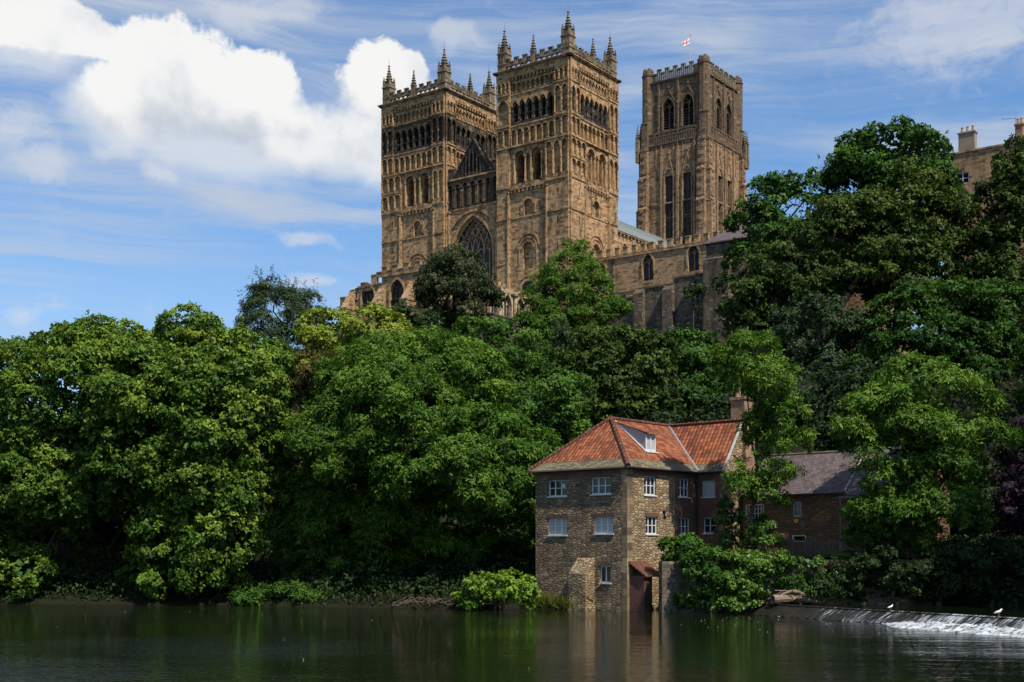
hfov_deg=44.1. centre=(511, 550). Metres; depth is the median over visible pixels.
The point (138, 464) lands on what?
chestnut tree
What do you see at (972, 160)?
tall house
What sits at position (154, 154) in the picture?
sky
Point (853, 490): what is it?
tree
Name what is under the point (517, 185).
cathedral
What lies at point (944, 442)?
ash tree
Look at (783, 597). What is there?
driftwood log
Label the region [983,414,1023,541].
copper beech
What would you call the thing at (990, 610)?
mill pool
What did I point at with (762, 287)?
sycamore tree
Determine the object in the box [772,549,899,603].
ivy mass
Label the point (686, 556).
garden shrub
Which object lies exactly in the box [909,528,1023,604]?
bank shrub
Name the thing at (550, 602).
tall grass
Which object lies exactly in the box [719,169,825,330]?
sycamore tree
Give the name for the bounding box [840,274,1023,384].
sycamore tree
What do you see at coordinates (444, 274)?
weeping tree
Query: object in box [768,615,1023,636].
white water
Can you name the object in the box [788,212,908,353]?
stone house
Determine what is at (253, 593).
bank shrub
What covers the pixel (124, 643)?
river
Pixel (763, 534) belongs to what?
garden shrub
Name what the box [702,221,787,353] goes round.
garden tower
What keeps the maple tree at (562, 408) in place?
on the ground at (176, 599)
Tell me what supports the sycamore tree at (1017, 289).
on the ground at (176, 599)
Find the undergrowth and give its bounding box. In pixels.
[0,343,1023,606]
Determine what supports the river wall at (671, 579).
on the ground at (176, 599)
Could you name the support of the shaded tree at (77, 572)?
on the ground at (176, 599)
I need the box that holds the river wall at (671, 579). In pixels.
[659,560,940,612]
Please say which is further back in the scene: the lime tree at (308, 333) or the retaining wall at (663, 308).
the retaining wall at (663, 308)
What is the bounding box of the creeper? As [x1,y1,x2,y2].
[711,492,748,549]
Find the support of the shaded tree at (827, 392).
on the ground at (176, 599)
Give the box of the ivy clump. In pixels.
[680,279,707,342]
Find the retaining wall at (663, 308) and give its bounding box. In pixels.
[588,273,702,349]
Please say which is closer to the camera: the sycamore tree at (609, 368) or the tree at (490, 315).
the sycamore tree at (609, 368)
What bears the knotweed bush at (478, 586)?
on the ground at (176, 599)
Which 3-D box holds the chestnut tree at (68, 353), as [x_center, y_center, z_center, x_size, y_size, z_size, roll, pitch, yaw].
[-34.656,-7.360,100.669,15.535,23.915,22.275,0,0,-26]
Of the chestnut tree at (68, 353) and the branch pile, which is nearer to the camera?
the branch pile
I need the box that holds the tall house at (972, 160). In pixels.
[945,117,1023,345]
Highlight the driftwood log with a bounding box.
[767,588,822,603]
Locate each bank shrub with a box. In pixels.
[226,577,335,605]
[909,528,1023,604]
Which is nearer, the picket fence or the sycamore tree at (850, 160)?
the picket fence
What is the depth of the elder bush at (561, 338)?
147.59 m
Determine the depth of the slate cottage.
86.41 m
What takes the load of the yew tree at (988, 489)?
on the ground at (176, 599)
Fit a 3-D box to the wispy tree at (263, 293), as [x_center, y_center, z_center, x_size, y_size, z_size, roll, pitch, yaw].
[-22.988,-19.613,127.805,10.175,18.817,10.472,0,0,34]
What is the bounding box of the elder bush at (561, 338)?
[514,316,582,373]
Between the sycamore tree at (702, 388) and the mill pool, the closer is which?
the mill pool
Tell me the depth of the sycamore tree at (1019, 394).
120.54 m
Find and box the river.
[0,604,1023,681]
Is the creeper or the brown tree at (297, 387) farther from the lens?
the brown tree at (297, 387)
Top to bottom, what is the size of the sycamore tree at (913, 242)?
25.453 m
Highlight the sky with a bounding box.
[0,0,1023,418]
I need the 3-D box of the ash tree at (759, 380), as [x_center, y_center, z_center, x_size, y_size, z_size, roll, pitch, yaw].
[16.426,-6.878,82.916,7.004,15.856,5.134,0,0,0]
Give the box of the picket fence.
[784,538,890,556]
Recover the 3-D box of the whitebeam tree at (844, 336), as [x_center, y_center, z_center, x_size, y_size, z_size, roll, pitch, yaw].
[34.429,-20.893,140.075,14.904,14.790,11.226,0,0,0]
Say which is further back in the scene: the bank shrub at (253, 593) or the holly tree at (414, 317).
the holly tree at (414, 317)
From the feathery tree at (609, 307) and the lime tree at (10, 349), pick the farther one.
the feathery tree at (609, 307)
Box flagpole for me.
[682,34,690,72]
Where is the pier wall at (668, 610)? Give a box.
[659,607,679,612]
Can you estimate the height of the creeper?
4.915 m
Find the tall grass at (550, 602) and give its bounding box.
[521,590,581,609]
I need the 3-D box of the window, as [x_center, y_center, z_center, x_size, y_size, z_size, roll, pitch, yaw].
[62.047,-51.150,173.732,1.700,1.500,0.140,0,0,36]
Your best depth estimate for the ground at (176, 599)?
94.09 m
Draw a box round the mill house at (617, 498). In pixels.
[528,388,754,611]
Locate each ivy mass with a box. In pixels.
[695,547,805,613]
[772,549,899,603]
[808,543,952,602]
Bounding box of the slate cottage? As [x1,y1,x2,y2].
[742,449,862,555]
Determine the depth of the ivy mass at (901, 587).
78.16 m
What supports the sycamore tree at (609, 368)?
on the ground at (176, 599)
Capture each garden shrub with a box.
[656,532,734,609]
[740,511,786,551]
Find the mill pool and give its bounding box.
[763,603,1023,618]
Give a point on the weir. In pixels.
(844, 614)
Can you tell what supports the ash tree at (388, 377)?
on the ground at (176, 599)
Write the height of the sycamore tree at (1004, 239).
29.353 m
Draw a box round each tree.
[0,309,159,600]
[0,335,60,454]
[0,446,468,595]
[64,319,206,563]
[112,300,300,600]
[232,265,330,415]
[259,321,562,587]
[263,349,352,487]
[288,299,413,448]
[312,312,552,350]
[390,297,445,331]
[411,241,507,337]
[446,308,561,413]
[507,362,596,461]
[517,236,635,346]
[532,320,686,444]
[633,322,770,416]
[641,358,935,445]
[709,325,819,552]
[710,239,848,348]
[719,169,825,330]
[756,290,877,380]
[771,153,1007,354]
[801,364,1023,543]
[807,114,965,328]
[827,347,1023,559]
[839,422,949,556]
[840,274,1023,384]
[952,275,1023,376]
[962,132,1023,317]
[1006,302,1023,405]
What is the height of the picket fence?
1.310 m
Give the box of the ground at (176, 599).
[0,345,1023,609]
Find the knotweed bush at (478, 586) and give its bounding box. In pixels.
[449,566,540,610]
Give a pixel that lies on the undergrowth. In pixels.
(118, 561)
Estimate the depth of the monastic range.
194.90 m
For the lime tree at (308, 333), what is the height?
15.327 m
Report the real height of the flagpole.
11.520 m
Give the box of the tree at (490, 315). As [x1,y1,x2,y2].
[312,312,552,350]
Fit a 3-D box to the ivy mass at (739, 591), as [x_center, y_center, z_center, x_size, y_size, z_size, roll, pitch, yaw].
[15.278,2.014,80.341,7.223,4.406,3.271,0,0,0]
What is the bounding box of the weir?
[753,603,1023,627]
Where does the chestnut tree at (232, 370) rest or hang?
on the ground at (176, 599)
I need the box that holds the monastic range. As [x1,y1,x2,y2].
[590,231,719,310]
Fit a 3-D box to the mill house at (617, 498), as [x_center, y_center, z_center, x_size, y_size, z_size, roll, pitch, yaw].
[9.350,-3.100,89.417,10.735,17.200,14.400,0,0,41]
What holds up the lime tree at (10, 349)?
on the ground at (176, 599)
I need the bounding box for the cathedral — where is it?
[340,11,748,331]
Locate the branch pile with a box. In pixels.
[392,597,475,608]

